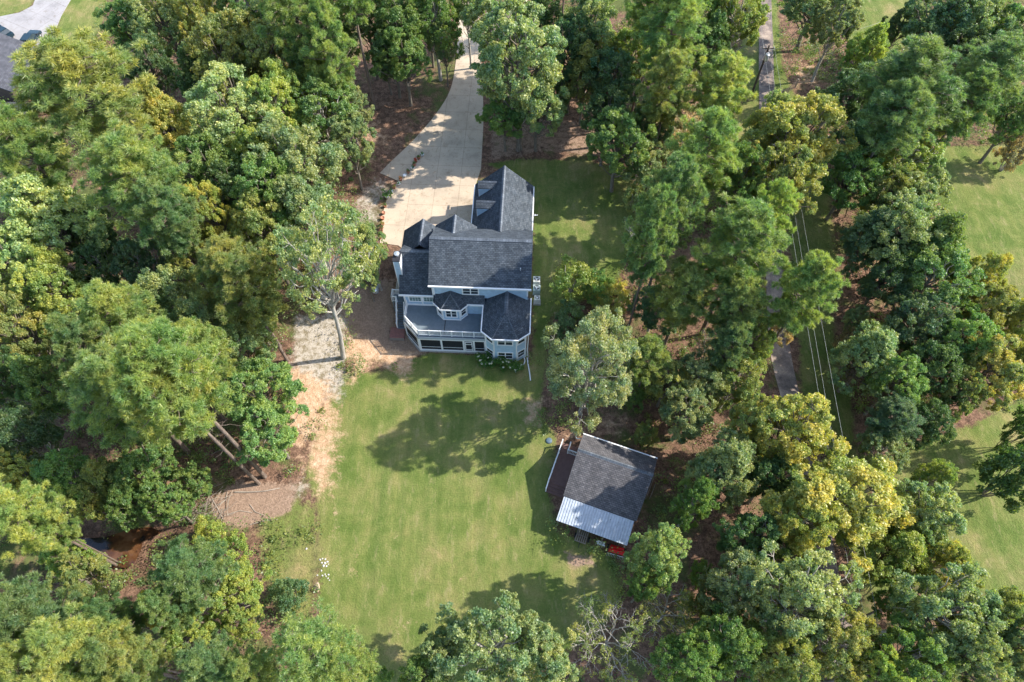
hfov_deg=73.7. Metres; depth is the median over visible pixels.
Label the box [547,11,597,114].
broadleaf tree
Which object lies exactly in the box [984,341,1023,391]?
broadleaf tree
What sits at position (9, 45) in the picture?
neighbour house
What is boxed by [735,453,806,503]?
broadleaf tree
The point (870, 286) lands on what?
broadleaf tree
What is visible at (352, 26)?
broadleaf tree
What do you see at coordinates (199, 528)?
shrub
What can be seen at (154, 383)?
pine tree
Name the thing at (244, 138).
broadleaf tree
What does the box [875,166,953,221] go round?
broadleaf tree
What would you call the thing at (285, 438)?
broadleaf tree
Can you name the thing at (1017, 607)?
broadleaf tree
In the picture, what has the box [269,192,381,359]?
broadleaf tree
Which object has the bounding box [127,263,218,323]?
broadleaf tree
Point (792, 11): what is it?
broadleaf tree
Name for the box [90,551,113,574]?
shrub
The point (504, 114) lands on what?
broadleaf tree
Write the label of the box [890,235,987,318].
broadleaf tree
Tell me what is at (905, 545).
broadleaf tree
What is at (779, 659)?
broadleaf tree
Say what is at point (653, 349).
pine tree
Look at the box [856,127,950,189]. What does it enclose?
broadleaf tree
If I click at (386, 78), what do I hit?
broadleaf tree
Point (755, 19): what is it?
broadleaf tree
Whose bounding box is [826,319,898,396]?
broadleaf tree
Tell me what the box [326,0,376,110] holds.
pine tree
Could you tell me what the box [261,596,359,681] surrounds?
pine tree
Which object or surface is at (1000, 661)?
broadleaf tree
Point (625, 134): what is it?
broadleaf tree
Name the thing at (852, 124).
broadleaf tree
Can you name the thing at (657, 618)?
bare tree
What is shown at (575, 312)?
shrub
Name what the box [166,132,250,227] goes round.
broadleaf tree
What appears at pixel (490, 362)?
hydrangea bush
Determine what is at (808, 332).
power line
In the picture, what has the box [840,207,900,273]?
broadleaf tree
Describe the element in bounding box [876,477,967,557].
broadleaf tree
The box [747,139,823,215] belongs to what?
broadleaf tree
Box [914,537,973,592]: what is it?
broadleaf tree
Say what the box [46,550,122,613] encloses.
broadleaf tree
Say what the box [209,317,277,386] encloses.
broadleaf tree
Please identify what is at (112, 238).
broadleaf tree
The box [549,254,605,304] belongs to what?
shrub
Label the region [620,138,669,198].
broadleaf tree
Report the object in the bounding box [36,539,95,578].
broadleaf tree
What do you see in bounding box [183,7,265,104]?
broadleaf tree
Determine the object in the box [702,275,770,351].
pine tree
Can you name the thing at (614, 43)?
broadleaf tree
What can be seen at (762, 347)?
broadleaf tree
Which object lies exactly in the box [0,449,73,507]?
broadleaf tree
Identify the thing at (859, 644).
broadleaf tree
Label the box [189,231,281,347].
pine tree
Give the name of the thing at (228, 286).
pine tree
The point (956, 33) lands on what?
broadleaf tree
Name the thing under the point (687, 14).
pine tree
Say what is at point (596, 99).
broadleaf tree
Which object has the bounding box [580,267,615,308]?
shrub
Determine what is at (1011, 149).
broadleaf tree
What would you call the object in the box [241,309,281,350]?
broadleaf tree
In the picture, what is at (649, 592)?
broadleaf tree
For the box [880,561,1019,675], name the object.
broadleaf tree
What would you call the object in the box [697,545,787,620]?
broadleaf tree
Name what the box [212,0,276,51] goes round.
broadleaf tree
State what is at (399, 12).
broadleaf tree
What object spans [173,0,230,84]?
broadleaf tree
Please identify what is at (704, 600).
broadleaf tree
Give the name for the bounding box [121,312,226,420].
pine tree
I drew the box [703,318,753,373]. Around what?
pine tree
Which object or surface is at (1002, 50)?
pine tree
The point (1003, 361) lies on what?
broadleaf tree
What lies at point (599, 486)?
shed
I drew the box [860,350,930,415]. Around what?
broadleaf tree
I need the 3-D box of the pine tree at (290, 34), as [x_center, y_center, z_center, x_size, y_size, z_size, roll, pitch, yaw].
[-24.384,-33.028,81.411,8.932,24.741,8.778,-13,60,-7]
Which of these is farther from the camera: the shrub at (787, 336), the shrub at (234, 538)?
the shrub at (787, 336)
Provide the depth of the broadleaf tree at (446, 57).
90.10 m
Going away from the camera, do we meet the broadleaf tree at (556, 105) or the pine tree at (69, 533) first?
the pine tree at (69, 533)
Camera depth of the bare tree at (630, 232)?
76.49 m
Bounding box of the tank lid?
[546,438,551,443]
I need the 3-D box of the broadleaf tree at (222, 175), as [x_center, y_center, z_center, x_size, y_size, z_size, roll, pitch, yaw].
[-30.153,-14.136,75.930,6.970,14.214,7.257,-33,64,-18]
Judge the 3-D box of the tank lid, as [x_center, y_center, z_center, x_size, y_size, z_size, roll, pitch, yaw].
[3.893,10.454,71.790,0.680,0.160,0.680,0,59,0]
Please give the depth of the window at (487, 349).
75.67 m
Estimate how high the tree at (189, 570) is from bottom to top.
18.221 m
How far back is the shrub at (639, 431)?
69.39 m
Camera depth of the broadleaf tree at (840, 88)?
83.14 m
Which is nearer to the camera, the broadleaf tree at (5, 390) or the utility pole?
the broadleaf tree at (5, 390)
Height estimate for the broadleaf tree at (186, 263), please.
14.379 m
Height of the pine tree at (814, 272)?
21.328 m
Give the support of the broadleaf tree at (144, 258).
on the ground
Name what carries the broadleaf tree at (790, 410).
on the ground
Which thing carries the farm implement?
on the ground
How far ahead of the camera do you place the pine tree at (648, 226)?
61.46 m
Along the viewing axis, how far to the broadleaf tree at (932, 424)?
65.26 m
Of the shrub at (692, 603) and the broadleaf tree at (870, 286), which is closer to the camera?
the shrub at (692, 603)
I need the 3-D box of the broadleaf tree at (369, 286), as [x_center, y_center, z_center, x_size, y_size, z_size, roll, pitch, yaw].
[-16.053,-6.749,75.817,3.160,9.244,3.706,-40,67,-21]
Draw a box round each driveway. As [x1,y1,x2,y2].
[0,0,70,44]
[380,1,482,247]
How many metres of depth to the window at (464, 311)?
75.34 m
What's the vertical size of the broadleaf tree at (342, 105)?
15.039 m
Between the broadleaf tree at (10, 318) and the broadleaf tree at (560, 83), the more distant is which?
the broadleaf tree at (560, 83)
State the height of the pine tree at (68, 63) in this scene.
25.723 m
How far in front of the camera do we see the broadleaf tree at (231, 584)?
57.45 m
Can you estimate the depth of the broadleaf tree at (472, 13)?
83.52 m
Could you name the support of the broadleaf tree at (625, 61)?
on the ground
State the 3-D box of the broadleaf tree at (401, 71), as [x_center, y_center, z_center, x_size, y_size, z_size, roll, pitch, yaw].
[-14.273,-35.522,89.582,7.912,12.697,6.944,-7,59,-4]
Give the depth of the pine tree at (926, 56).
69.94 m
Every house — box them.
[0,33,44,144]
[389,165,536,380]
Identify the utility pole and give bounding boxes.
[752,45,774,91]
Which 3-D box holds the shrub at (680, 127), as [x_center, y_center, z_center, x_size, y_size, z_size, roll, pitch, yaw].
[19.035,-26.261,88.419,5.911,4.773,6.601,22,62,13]
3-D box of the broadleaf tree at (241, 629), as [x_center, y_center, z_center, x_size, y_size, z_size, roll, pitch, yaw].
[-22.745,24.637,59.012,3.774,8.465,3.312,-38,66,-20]
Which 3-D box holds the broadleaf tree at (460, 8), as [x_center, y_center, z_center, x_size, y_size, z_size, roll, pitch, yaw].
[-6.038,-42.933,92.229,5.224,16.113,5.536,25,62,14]
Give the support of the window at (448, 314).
in the house at (463, 286)
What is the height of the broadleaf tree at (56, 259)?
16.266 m
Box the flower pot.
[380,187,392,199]
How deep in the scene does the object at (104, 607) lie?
50.41 m
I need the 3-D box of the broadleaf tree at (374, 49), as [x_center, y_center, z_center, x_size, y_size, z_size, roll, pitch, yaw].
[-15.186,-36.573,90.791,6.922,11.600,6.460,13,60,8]
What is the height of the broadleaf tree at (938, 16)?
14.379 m
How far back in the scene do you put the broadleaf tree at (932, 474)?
61.92 m
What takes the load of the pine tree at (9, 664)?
on the ground
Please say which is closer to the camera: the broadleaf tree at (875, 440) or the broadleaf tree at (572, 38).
the broadleaf tree at (875, 440)
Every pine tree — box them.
[0,25,157,155]
[0,104,113,253]
[0,473,117,565]
[0,640,76,681]
[26,506,119,562]
[42,311,125,376]
[55,331,192,455]
[71,118,205,288]
[71,277,167,345]
[99,335,260,485]
[105,316,266,478]
[118,170,206,264]
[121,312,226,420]
[170,315,252,414]
[173,628,241,681]
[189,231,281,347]
[201,247,289,361]
[217,646,282,681]
[256,0,331,134]
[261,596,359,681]
[295,0,359,138]
[321,630,382,681]
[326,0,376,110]
[620,182,684,325]
[623,0,677,111]
[627,332,672,398]
[631,0,711,86]
[633,149,709,298]
[634,47,704,170]
[664,105,743,229]
[683,48,758,149]
[690,191,794,337]
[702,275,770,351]
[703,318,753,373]
[740,176,803,233]
[760,248,850,342]
[835,76,945,213]
[845,33,972,193]
[858,386,926,449]
[927,29,1023,167]
[931,65,1003,150]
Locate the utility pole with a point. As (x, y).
(767, 56)
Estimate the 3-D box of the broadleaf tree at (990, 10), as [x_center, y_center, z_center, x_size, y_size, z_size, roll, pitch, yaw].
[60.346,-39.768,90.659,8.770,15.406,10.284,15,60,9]
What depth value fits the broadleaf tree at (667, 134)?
82.41 m
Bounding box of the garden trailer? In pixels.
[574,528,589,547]
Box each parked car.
[0,25,13,36]
[20,30,41,41]
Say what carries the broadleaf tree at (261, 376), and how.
on the ground
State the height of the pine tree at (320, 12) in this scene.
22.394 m
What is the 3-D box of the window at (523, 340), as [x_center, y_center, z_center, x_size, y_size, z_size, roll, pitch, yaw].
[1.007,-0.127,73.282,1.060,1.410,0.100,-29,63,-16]
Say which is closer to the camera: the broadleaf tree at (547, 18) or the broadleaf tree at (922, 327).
the broadleaf tree at (922, 327)
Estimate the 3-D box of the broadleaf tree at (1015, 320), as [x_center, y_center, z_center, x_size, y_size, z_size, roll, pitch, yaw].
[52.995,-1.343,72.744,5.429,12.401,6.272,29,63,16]
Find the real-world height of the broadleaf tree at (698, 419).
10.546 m
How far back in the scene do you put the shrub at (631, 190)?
81.75 m
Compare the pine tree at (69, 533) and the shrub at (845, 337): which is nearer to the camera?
the pine tree at (69, 533)
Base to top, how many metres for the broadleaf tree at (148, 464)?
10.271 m
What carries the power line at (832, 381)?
attached to the utility pole
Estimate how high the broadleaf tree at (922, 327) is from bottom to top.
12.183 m
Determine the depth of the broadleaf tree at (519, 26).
75.96 m
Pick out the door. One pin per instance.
(465, 342)
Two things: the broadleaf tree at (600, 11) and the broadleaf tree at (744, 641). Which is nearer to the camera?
the broadleaf tree at (744, 641)
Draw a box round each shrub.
[0,99,29,126]
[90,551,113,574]
[191,514,235,543]
[203,528,253,576]
[267,576,309,618]
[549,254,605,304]
[551,297,584,338]
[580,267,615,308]
[589,276,632,317]
[620,180,649,212]
[624,382,646,413]
[631,419,659,449]
[642,120,684,155]
[654,103,707,150]
[673,589,720,638]
[687,558,712,589]
[767,324,793,347]
[833,325,862,358]
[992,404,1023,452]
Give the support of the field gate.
on the ground
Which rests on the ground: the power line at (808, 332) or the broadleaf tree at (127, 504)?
the broadleaf tree at (127, 504)
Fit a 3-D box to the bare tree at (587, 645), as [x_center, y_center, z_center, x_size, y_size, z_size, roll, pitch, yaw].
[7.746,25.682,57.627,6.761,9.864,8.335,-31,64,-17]
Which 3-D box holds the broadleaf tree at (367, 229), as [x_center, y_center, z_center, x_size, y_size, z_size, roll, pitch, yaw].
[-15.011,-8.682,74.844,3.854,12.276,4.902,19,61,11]
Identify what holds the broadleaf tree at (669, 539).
on the ground
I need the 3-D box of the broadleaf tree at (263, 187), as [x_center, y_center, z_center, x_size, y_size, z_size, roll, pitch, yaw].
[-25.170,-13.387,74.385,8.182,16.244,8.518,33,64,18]
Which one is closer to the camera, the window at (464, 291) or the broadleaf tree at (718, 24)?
the window at (464, 291)
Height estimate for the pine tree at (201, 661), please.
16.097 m
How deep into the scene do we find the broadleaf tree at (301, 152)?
71.87 m
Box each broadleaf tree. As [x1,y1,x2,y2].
[0,167,117,286]
[0,224,59,298]
[0,283,59,357]
[0,344,61,418]
[0,403,78,478]
[0,441,32,488]
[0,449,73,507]
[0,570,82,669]
[5,354,81,415]
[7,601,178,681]
[8,242,100,338]
[24,445,112,510]
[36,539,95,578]
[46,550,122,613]
[55,207,125,272]
[62,481,127,524]
[69,237,130,291]
[75,456,142,510]
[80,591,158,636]
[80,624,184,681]
[92,0,158,69]
[103,482,161,532]
[109,237,170,296]
[110,435,177,501]
[122,0,192,60]
[122,32,182,111]
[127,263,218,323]
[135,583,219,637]
[136,587,205,630]
[137,482,194,525]
[138,84,201,188]
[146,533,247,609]
[159,607,219,664]
[164,225,210,289]
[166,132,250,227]
[167,292,247,364]
[170,459,212,500]
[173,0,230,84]
[174,41,226,105]
[179,178,247,239]
[180,60,283,179]
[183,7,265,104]
[202,157,260,237]
[208,559,272,625]
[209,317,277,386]
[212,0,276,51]
[216,356,306,429]
[220,601,264,647]
[222,0,307,102]
[226,188,291,286]
[228,150,309,231]
[229,124,281,199]
[234,397,310,466]
[239,114,346,219]
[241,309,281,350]
[243,57,316,143]
[268,173,341,266]
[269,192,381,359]
[282,75,358,151]
[292,43,341,130]
[321,110,376,190]
[323,70,374,144]
[332,17,360,77]
[334,0,392,79]
[348,257,379,301]
[351,220,388,290]
[354,662,394,681]
[361,0,433,89]
[362,23,424,98]
[368,47,398,94]
[372,26,433,106]
[398,648,448,681]
[405,0,439,67]
[411,0,464,80]
[412,612,474,681]
[427,18,458,86]
[428,589,545,681]
[449,0,484,64]
[459,0,528,61]
[467,0,567,151]
[474,92,523,151]
[506,71,569,151]
[508,609,579,681]
[517,0,567,67]
[540,304,641,436]
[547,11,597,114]
[547,73,571,116]
[554,0,618,92]
[557,39,609,125]
[576,84,641,165]
[580,29,621,75]
[582,46,642,107]
[584,105,657,192]
[601,26,655,102]
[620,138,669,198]
[623,522,691,589]
[623,559,671,602]
[627,284,676,335]
[631,92,673,140]
[643,353,689,407]
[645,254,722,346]
[649,625,727,681]
[658,383,713,444]
[668,475,719,532]
[669,0,736,66]
[670,348,735,416]
[683,428,758,514]
[686,8,731,102]
[686,603,768,681]
[696,581,748,636]
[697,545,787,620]
[706,0,771,84]
[710,351,766,409]
[712,511,793,572]
[715,140,771,227]
[721,392,781,442]
[732,314,777,370]
[732,540,865,675]
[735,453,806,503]
[737,89,859,180]
[739,392,850,469]
[742,88,794,152]
[745,621,821,681]
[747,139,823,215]
[758,454,919,575]
[763,494,840,559]
[779,0,853,52]
[799,603,881,681]
[809,0,865,81]
[814,67,880,134]
[819,143,890,220]
[822,636,916,681]
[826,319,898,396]
[828,119,878,181]
[838,21,890,102]
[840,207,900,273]
[840,243,928,318]
[841,304,874,337]
[853,187,949,282]
[854,426,914,475]
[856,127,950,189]
[857,525,933,586]
[858,158,924,233]
[859,611,956,681]
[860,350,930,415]
[866,576,919,626]
[871,291,961,354]
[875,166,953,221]
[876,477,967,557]
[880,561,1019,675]
[881,1,916,52]
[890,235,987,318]
[894,339,967,401]
[899,71,986,162]
[900,397,957,451]
[900,612,1015,681]
[902,0,984,74]
[902,212,967,281]
[908,458,959,500]
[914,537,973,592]
[926,302,1007,376]
[933,366,988,422]
[934,577,1023,638]
[941,26,995,75]
[942,0,1018,65]
[949,250,1013,309]
[949,331,1023,411]
[957,277,1021,338]
[959,616,1023,681]
[965,2,1023,62]
[972,443,1023,513]
[978,87,1023,163]
[981,297,1023,348]
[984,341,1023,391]
[992,134,1023,173]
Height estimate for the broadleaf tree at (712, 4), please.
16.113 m
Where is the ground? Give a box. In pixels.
[0,0,1023,681]
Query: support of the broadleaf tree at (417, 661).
on the ground
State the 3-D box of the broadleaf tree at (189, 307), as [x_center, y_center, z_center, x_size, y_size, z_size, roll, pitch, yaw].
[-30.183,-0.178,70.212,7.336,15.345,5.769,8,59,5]
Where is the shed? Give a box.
[545,433,656,547]
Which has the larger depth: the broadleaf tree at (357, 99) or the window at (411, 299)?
the broadleaf tree at (357, 99)
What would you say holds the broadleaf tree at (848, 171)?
on the ground
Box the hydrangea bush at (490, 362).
[474,351,524,371]
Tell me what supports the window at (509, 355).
in the house at (463, 286)
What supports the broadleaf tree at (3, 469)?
on the ground
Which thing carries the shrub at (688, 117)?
on the ground
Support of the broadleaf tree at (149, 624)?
on the ground
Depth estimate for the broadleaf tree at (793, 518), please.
55.55 m
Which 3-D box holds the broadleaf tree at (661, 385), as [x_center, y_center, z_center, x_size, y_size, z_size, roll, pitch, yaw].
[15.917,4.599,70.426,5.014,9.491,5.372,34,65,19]
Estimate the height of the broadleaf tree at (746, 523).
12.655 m
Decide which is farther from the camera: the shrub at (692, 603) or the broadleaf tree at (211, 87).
the broadleaf tree at (211, 87)
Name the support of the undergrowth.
on the ground
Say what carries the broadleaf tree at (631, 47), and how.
on the ground
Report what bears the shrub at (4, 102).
on the ground
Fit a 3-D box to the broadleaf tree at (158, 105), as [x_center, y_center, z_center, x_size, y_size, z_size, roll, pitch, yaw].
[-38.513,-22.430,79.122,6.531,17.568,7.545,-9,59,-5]
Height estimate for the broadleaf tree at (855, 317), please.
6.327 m
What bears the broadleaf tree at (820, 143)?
on the ground
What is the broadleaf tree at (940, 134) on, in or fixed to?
on the ground
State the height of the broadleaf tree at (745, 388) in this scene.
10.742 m
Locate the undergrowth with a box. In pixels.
[0,0,1023,681]
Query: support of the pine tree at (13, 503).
on the ground
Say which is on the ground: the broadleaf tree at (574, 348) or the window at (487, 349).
the broadleaf tree at (574, 348)
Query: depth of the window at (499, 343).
73.42 m
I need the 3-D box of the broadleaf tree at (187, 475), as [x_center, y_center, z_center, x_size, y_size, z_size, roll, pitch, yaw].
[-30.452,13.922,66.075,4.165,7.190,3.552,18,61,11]
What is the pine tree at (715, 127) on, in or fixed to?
on the ground
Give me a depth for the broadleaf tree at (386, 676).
54.42 m
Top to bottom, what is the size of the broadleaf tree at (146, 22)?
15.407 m
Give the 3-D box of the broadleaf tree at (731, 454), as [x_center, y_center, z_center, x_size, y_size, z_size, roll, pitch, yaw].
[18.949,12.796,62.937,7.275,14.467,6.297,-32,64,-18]
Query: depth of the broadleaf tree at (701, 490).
59.51 m
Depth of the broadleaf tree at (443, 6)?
87.70 m
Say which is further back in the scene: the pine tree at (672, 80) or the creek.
the pine tree at (672, 80)
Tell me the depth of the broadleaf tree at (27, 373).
63.57 m
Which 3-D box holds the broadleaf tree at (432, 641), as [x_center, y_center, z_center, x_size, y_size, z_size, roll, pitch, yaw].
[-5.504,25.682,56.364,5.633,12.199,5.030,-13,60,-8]
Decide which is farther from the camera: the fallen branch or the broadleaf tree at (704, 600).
the fallen branch
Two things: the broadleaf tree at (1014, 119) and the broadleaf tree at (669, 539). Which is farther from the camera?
the broadleaf tree at (1014, 119)
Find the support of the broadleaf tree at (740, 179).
on the ground
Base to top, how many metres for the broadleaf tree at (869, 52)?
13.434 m
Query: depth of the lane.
78.08 m
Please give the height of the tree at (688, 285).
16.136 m
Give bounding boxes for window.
[408,297,421,301]
[422,297,432,301]
[445,311,457,317]
[460,308,466,316]
[462,289,478,294]
[486,346,493,357]
[497,341,512,345]
[497,352,512,358]
[517,337,525,345]
[517,348,524,358]
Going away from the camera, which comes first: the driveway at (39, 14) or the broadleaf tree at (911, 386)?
the broadleaf tree at (911, 386)
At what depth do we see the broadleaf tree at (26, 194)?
67.67 m
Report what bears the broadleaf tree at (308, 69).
on the ground
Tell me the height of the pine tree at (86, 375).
21.328 m
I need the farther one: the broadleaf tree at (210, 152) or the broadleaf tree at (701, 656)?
the broadleaf tree at (210, 152)
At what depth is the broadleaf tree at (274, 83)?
75.06 m
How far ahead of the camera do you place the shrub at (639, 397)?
71.58 m
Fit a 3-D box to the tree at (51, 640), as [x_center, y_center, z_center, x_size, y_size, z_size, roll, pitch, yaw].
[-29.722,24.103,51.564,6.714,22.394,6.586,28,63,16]
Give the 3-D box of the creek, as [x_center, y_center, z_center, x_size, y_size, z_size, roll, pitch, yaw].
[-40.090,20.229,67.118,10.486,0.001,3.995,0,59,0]
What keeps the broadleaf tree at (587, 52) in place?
on the ground
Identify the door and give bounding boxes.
[465,342,472,351]
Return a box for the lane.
[759,0,867,676]
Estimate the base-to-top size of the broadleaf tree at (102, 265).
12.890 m
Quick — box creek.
[73,527,160,567]
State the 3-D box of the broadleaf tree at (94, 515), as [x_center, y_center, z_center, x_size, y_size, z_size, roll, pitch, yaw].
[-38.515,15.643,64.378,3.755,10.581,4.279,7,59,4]
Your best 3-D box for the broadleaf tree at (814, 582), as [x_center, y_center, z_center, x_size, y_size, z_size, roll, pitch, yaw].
[21.912,22.546,56.325,9.611,16.049,9.826,22,62,13]
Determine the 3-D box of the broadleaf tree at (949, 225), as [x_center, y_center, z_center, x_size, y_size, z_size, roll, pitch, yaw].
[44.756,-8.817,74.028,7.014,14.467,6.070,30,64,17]
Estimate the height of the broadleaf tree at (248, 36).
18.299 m
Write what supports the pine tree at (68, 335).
on the ground
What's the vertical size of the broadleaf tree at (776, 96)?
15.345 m
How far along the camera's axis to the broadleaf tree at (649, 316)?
72.93 m
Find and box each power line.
[764,52,856,611]
[769,50,863,612]
[774,48,883,650]
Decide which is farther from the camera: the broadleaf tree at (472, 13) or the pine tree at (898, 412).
the broadleaf tree at (472, 13)
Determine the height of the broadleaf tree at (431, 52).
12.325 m
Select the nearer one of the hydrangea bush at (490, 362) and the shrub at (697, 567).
the shrub at (697, 567)
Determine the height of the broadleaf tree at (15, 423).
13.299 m
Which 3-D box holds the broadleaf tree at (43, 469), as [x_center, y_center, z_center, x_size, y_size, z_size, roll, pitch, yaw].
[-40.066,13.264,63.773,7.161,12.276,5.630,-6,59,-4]
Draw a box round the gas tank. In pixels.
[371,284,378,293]
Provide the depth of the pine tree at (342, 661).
50.37 m
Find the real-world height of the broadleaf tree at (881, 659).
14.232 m
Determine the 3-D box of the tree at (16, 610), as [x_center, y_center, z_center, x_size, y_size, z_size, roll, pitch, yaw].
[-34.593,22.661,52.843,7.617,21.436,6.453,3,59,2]
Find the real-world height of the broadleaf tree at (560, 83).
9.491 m
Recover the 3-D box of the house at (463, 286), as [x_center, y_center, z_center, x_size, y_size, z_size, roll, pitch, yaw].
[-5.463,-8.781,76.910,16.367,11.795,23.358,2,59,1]
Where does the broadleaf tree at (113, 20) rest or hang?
on the ground
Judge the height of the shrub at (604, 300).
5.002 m
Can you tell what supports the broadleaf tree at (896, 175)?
on the ground
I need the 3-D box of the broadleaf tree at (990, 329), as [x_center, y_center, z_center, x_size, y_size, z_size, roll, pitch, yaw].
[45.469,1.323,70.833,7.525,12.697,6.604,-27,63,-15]
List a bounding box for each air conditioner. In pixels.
[533,276,539,284]
[533,285,539,294]
[533,295,540,305]
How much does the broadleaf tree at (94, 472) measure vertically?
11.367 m
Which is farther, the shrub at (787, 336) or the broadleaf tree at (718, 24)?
the broadleaf tree at (718, 24)
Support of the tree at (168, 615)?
on the ground
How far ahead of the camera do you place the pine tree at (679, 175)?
61.86 m
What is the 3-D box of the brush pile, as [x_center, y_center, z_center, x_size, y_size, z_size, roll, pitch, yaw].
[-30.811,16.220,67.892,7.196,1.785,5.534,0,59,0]
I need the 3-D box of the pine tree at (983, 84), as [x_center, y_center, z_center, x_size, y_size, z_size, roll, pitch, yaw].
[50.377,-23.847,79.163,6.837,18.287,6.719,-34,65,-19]
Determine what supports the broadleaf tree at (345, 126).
on the ground
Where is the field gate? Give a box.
[782,79,798,93]
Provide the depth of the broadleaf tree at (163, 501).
61.94 m
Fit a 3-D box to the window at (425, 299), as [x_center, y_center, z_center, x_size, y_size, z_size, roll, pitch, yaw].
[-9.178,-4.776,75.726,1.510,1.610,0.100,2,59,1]
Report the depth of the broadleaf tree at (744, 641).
52.09 m
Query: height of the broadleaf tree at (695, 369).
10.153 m
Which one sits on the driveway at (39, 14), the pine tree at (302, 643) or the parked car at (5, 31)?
the parked car at (5, 31)
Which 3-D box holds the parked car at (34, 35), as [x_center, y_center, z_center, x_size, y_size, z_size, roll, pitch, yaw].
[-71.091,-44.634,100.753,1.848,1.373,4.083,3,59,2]
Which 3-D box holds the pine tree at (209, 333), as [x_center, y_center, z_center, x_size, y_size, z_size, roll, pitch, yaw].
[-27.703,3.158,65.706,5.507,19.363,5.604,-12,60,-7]
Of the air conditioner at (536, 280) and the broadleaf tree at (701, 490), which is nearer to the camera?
the broadleaf tree at (701, 490)
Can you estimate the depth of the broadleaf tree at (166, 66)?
84.08 m
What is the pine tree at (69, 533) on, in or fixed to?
on the ground
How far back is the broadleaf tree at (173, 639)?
54.15 m
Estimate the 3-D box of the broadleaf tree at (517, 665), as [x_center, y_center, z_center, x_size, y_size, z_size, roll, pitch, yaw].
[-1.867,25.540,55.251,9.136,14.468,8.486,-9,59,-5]
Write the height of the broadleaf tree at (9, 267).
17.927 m
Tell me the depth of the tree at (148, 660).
46.51 m
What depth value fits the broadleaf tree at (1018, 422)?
67.76 m
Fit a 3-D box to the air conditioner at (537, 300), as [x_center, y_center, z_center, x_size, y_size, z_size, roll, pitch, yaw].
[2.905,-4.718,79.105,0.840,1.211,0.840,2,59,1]
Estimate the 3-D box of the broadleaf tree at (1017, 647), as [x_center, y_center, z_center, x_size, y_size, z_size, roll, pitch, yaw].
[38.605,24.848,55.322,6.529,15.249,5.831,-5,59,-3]
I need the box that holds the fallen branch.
[234,488,279,492]
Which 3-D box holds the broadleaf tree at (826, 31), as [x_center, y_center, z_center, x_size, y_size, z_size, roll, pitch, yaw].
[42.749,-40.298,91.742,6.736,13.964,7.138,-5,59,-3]
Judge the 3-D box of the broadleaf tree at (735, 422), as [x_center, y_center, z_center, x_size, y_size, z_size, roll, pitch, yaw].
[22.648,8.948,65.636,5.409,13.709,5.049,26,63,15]
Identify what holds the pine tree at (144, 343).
on the ground
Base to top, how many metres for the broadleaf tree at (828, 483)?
15.249 m
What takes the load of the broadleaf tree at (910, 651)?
on the ground
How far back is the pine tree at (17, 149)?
65.55 m
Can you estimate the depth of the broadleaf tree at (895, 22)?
93.67 m
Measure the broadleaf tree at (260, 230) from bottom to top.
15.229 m
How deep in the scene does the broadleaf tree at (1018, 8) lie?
85.75 m
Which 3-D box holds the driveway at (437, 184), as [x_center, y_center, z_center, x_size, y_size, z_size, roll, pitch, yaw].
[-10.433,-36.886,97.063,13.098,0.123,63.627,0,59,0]
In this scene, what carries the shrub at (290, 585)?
on the ground
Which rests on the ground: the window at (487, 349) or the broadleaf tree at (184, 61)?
the broadleaf tree at (184, 61)
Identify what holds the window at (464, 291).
in the house at (463, 286)
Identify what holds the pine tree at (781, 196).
on the ground
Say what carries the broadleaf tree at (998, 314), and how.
on the ground
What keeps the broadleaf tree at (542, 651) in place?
on the ground
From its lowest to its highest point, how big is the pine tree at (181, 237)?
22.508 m
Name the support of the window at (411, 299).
in the house at (463, 286)
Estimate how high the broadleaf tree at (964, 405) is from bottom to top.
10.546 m
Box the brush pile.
[167,478,236,529]
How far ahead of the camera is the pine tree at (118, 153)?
62.92 m
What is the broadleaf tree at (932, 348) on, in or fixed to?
on the ground
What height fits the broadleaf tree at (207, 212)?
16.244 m
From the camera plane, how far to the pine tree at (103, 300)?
60.24 m
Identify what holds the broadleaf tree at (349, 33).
on the ground
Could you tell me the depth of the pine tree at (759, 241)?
62.37 m
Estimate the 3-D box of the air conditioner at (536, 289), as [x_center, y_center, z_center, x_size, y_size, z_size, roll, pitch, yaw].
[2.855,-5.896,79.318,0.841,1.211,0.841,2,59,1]
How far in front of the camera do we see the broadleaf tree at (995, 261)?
70.76 m
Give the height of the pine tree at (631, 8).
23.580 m
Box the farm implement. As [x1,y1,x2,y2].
[606,543,625,559]
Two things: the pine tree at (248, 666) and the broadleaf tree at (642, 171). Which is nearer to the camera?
the pine tree at (248, 666)
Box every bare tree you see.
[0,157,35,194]
[565,589,658,681]
[621,214,642,251]
[635,584,695,646]
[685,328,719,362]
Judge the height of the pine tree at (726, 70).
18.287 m
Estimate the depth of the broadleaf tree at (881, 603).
58.29 m
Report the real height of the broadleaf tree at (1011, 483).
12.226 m
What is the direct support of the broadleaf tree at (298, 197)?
on the ground
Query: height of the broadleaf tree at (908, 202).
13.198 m
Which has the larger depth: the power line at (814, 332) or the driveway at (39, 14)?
the driveway at (39, 14)
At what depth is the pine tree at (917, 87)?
70.56 m
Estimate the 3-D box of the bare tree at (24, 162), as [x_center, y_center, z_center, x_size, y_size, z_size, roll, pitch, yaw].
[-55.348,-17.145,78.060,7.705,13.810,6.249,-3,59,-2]
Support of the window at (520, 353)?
in the house at (463, 286)

